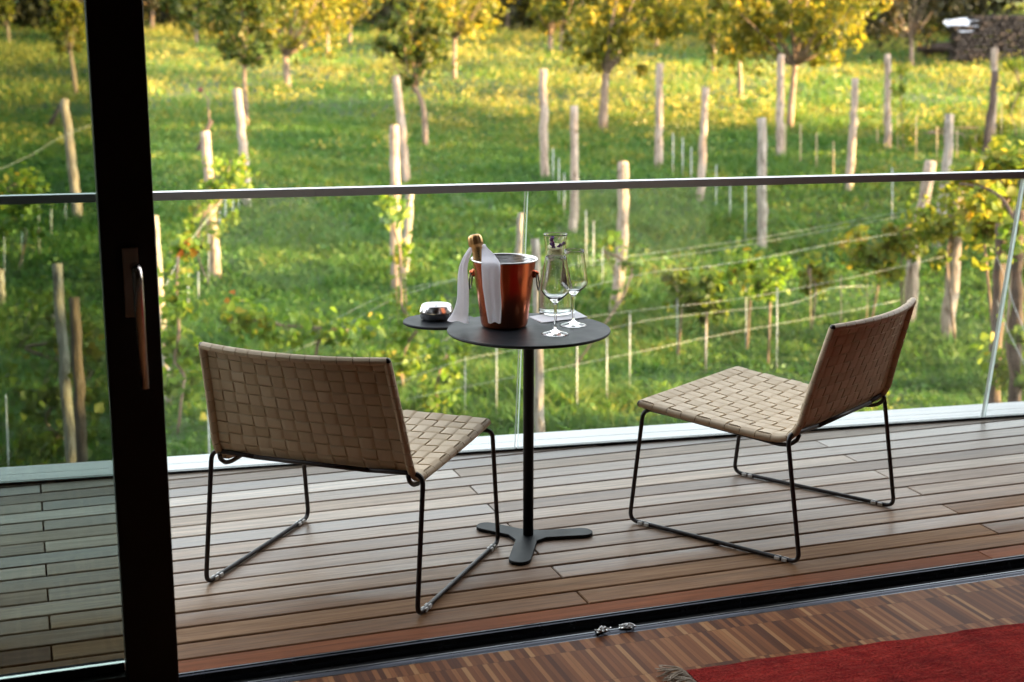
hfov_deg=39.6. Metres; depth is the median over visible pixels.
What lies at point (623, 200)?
wooden post
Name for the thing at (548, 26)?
orchard tree
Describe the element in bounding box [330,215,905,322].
trellis wire
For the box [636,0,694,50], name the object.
orchard tree
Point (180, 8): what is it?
orchard tree
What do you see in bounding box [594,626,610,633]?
track clip
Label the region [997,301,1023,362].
trellis wire
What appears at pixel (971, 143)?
grapevine
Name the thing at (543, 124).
wooden post
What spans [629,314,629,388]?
vine stake
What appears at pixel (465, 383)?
vine stake
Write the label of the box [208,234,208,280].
vine stake
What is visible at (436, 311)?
ashtray
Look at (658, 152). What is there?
wooden post
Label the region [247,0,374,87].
orchard tree
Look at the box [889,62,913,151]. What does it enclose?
grapevine
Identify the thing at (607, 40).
orchard tree
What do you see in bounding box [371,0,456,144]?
orchard tree
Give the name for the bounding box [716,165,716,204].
vine stake
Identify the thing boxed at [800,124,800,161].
vine stake
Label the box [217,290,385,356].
grapevine
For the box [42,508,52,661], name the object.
balcony slab
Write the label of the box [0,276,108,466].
grapevine
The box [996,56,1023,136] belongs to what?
grapevine
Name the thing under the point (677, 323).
vine stake
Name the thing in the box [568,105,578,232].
wooden post
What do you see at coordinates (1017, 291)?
old vine trunk
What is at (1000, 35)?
firewood stack
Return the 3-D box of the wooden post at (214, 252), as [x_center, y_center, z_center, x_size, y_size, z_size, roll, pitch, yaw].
[-3.966,-1.722,18.753,0.161,2.058,0.603,-4,13,-19]
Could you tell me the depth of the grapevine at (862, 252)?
15.93 m
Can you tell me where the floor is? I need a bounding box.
[295,575,1023,681]
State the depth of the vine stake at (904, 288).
15.89 m
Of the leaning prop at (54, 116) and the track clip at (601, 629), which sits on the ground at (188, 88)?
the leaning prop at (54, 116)
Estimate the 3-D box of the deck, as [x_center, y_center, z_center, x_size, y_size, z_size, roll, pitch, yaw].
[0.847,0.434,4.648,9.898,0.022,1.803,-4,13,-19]
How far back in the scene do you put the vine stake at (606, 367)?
13.29 m
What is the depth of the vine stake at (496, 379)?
12.98 m
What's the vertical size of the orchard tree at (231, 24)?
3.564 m
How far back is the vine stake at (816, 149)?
25.60 m
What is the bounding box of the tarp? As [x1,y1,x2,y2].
[943,18,974,31]
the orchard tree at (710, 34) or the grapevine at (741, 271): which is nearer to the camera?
the grapevine at (741, 271)
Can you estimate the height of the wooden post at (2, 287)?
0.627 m
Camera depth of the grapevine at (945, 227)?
15.34 m
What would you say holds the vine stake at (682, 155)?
on the ground at (188, 88)
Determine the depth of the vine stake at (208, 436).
9.83 m
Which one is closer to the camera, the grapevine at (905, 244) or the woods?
the grapevine at (905, 244)
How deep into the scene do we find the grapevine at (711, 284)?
14.58 m
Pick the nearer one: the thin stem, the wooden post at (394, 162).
the wooden post at (394, 162)
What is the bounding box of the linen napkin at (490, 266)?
[447,244,500,323]
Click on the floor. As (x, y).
(639, 656)
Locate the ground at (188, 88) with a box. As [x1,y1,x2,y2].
[0,0,1023,465]
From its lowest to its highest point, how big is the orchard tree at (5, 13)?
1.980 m
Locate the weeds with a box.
[0,6,1023,150]
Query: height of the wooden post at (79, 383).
1.794 m
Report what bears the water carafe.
on the paper napkin at (545, 318)
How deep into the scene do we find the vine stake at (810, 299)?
16.25 m
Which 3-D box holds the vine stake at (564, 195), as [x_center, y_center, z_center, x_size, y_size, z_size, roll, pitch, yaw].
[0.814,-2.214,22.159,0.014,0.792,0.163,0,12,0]
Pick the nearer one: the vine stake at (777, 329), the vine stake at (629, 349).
the vine stake at (629, 349)
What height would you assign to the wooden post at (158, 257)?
1.908 m
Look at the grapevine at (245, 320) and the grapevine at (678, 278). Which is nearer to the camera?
the grapevine at (245, 320)
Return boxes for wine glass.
[541,255,569,336]
[560,248,587,327]
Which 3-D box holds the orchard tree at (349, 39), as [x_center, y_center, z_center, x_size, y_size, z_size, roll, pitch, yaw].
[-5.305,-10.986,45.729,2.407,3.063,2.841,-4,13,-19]
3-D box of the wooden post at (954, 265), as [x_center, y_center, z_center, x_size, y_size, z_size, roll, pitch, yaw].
[4.873,-0.801,15.727,0.176,1.978,0.612,4,13,20]
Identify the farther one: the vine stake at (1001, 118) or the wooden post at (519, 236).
the vine stake at (1001, 118)
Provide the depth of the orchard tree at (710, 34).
33.93 m
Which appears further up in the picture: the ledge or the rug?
the ledge
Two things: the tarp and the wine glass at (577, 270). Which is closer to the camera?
the wine glass at (577, 270)
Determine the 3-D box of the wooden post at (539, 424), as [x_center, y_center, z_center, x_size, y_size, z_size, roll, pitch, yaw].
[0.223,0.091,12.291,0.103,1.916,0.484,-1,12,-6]
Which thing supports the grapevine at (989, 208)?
on the ground at (188, 88)
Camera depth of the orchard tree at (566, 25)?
43.40 m
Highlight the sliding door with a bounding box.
[0,0,178,681]
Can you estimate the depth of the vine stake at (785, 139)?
26.57 m
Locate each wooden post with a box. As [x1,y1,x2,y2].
[0,269,5,307]
[52,264,75,462]
[60,98,81,219]
[69,297,87,462]
[154,215,172,405]
[200,131,221,277]
[233,88,251,206]
[389,125,400,288]
[392,75,410,183]
[401,194,413,280]
[515,213,523,253]
[531,238,544,432]
[539,68,548,179]
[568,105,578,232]
[608,161,628,318]
[654,63,663,167]
[696,87,708,201]
[757,117,768,253]
[775,54,784,156]
[845,78,858,190]
[883,54,891,148]
[905,160,936,323]
[932,114,953,249]
[940,188,964,338]
[981,71,998,154]
[988,223,1006,403]
[990,47,997,136]
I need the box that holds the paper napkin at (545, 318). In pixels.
[530,310,586,322]
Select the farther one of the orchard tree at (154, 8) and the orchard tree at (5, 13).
the orchard tree at (154, 8)
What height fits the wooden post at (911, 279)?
2.051 m
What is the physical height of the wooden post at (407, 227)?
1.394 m
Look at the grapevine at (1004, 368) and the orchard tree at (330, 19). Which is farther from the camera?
the orchard tree at (330, 19)
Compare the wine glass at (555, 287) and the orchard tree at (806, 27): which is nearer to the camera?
the wine glass at (555, 287)
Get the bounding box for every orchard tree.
[0,0,15,43]
[39,0,85,95]
[143,0,188,29]
[155,0,235,45]
[184,0,300,126]
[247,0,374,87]
[298,0,349,57]
[329,0,383,43]
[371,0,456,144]
[387,0,514,81]
[490,0,528,32]
[526,0,572,51]
[541,0,703,133]
[549,0,583,50]
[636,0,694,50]
[682,0,727,72]
[686,0,892,130]
[688,0,787,98]
[848,0,977,66]
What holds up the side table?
on the deck
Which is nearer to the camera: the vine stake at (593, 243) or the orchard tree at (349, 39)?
the vine stake at (593, 243)
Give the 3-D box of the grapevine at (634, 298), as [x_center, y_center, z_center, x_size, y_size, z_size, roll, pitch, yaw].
[0.945,-0.388,14.617,0.954,1.508,0.504,-4,13,-19]
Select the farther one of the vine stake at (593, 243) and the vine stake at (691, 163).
the vine stake at (691, 163)
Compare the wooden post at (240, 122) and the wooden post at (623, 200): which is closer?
the wooden post at (623, 200)
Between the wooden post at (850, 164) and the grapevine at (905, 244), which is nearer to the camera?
the grapevine at (905, 244)
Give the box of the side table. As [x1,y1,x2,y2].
[403,313,610,564]
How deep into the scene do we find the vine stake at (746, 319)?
15.47 m
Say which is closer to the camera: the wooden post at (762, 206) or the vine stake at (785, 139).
the wooden post at (762, 206)
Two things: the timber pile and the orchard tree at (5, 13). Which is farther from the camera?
the orchard tree at (5, 13)
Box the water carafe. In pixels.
[538,232,571,315]
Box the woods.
[0,0,1023,45]
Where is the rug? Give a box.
[655,623,1023,681]
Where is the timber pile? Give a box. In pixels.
[916,42,975,56]
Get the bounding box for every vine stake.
[4,237,4,280]
[5,394,8,466]
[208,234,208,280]
[208,417,209,453]
[465,356,465,412]
[496,348,496,419]
[558,158,558,203]
[564,173,564,214]
[576,346,577,409]
[586,210,586,266]
[593,221,593,269]
[602,249,602,292]
[606,337,606,398]
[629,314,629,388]
[677,298,677,348]
[682,137,682,174]
[691,147,691,189]
[705,322,706,371]
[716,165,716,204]
[745,186,745,238]
[745,289,746,348]
[776,288,777,369]
[785,124,785,155]
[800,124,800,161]
[810,268,810,334]
[816,133,816,166]
[833,141,833,174]
[840,275,841,322]
[866,264,867,317]
[892,168,892,215]
[904,268,904,303]
[915,116,916,156]
[1001,103,1001,134]
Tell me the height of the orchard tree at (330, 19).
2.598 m
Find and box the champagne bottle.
[468,234,482,261]
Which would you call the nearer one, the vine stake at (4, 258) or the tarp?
the vine stake at (4, 258)
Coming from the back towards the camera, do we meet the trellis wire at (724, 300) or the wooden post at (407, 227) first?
the wooden post at (407, 227)
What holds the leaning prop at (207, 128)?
on the ground at (188, 88)
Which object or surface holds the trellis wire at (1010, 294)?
attached to the wooden post at (997, 287)
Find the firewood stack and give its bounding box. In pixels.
[947,15,1023,62]
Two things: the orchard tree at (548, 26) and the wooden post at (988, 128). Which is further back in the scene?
the orchard tree at (548, 26)
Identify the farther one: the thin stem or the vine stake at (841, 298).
the thin stem
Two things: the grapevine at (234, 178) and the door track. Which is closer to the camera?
the door track
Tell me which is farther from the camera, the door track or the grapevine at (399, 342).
the grapevine at (399, 342)
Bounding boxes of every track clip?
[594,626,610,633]
[619,623,635,628]
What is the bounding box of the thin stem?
[198,86,209,120]
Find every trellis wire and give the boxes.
[1,125,90,168]
[178,211,902,372]
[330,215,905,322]
[394,257,940,364]
[398,286,850,382]
[405,300,897,399]
[416,233,895,351]
[996,256,1023,328]
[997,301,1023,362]
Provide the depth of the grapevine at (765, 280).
14.94 m
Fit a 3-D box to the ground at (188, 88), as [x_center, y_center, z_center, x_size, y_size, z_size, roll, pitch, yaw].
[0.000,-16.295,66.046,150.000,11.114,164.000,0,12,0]
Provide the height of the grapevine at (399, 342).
2.034 m
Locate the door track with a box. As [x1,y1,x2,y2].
[179,555,1023,681]
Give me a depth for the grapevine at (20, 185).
18.57 m
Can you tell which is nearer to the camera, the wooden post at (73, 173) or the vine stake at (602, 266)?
the vine stake at (602, 266)
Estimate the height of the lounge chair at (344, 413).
0.658 m
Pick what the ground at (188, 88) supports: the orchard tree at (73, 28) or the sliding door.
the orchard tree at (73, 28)
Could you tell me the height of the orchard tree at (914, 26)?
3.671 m
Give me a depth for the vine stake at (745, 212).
21.02 m
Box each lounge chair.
[198,342,499,614]
[629,297,915,562]
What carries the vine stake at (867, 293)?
on the ground at (188, 88)
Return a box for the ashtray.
[419,301,453,321]
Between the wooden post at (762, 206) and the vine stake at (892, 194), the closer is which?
the wooden post at (762, 206)
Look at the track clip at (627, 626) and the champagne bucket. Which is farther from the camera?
the champagne bucket
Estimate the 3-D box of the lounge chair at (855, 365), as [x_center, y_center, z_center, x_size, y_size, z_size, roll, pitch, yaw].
[0.780,0.200,4.122,0.644,0.658,0.615,10,16,38]
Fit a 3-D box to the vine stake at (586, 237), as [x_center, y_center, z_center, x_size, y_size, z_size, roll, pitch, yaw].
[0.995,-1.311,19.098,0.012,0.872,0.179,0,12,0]
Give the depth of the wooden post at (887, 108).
27.62 m
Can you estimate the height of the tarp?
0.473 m
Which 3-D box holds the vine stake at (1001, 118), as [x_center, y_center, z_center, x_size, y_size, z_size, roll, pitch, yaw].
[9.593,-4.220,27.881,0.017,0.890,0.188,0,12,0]
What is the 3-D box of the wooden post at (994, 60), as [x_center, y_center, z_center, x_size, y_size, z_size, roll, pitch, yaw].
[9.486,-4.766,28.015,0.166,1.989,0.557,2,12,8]
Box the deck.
[0,417,1023,674]
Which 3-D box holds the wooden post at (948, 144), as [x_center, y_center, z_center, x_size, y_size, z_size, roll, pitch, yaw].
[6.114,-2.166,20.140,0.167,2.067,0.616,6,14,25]
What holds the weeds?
on the ground at (188, 88)
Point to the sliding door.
(116, 62)
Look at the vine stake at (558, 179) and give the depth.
22.67 m
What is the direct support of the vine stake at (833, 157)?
on the ground at (188, 88)
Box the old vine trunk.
[959,183,1023,401]
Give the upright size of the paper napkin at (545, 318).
0.002 m
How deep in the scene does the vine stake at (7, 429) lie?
9.82 m
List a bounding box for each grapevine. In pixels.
[0,162,57,276]
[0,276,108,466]
[157,229,212,433]
[167,152,259,286]
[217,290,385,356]
[369,195,445,391]
[415,337,473,413]
[571,230,643,369]
[658,259,698,356]
[679,263,732,369]
[721,237,772,349]
[746,252,797,363]
[795,251,836,331]
[827,221,900,316]
[878,203,952,305]
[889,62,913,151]
[893,165,1001,343]
[895,109,995,149]
[945,135,1023,402]
[965,215,1023,401]
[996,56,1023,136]
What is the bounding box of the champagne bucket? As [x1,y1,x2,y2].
[468,253,539,329]
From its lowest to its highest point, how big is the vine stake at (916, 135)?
0.873 m
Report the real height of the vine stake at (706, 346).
0.604 m
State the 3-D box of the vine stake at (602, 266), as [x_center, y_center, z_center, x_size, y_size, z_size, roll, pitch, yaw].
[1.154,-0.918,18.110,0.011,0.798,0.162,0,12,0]
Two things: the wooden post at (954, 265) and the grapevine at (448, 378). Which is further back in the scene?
the wooden post at (954, 265)
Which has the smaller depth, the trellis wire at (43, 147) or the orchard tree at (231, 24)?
the trellis wire at (43, 147)
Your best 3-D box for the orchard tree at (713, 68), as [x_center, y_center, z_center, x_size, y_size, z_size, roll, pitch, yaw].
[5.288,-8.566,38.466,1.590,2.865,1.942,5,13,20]
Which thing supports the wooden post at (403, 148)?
on the ground at (188, 88)
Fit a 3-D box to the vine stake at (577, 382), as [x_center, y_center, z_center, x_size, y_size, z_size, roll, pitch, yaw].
[0.595,0.415,13.019,0.010,0.769,0.155,0,12,0]
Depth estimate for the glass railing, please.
4.64 m
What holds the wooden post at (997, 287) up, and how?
on the ground at (188, 88)
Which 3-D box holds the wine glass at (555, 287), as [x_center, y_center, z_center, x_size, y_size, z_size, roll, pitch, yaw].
[0.116,-0.122,3.810,0.077,0.211,0.077,-4,13,-19]
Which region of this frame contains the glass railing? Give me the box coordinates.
[0,170,1023,492]
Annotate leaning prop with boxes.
[47,103,59,128]
[195,119,212,152]
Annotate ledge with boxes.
[0,401,1023,480]
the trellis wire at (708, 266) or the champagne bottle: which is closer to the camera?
the champagne bottle
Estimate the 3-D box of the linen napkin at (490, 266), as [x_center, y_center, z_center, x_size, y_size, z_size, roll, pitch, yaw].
[-0.107,-0.147,3.851,0.128,0.206,0.188,-4,13,-19]
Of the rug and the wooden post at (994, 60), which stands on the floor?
the rug
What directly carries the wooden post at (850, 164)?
on the ground at (188, 88)
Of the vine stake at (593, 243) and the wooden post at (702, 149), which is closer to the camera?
the vine stake at (593, 243)
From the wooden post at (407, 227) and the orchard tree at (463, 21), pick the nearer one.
the wooden post at (407, 227)
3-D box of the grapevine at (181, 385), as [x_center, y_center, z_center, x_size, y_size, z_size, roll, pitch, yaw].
[-2.887,-0.074,12.556,0.659,1.834,0.862,1,12,3]
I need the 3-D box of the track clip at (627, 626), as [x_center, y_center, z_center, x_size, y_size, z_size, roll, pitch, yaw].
[0.276,0.683,3.408,0.041,0.016,0.023,-2,12,-7]
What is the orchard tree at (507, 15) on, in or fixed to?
on the ground at (188, 88)
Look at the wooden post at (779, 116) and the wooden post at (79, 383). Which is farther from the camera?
the wooden post at (779, 116)
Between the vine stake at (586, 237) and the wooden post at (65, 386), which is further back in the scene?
the vine stake at (586, 237)
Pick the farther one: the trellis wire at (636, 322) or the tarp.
the tarp
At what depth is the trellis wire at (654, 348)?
12.93 m
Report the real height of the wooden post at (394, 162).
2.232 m
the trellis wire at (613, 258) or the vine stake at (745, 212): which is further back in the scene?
the vine stake at (745, 212)
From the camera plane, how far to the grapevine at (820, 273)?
16.30 m

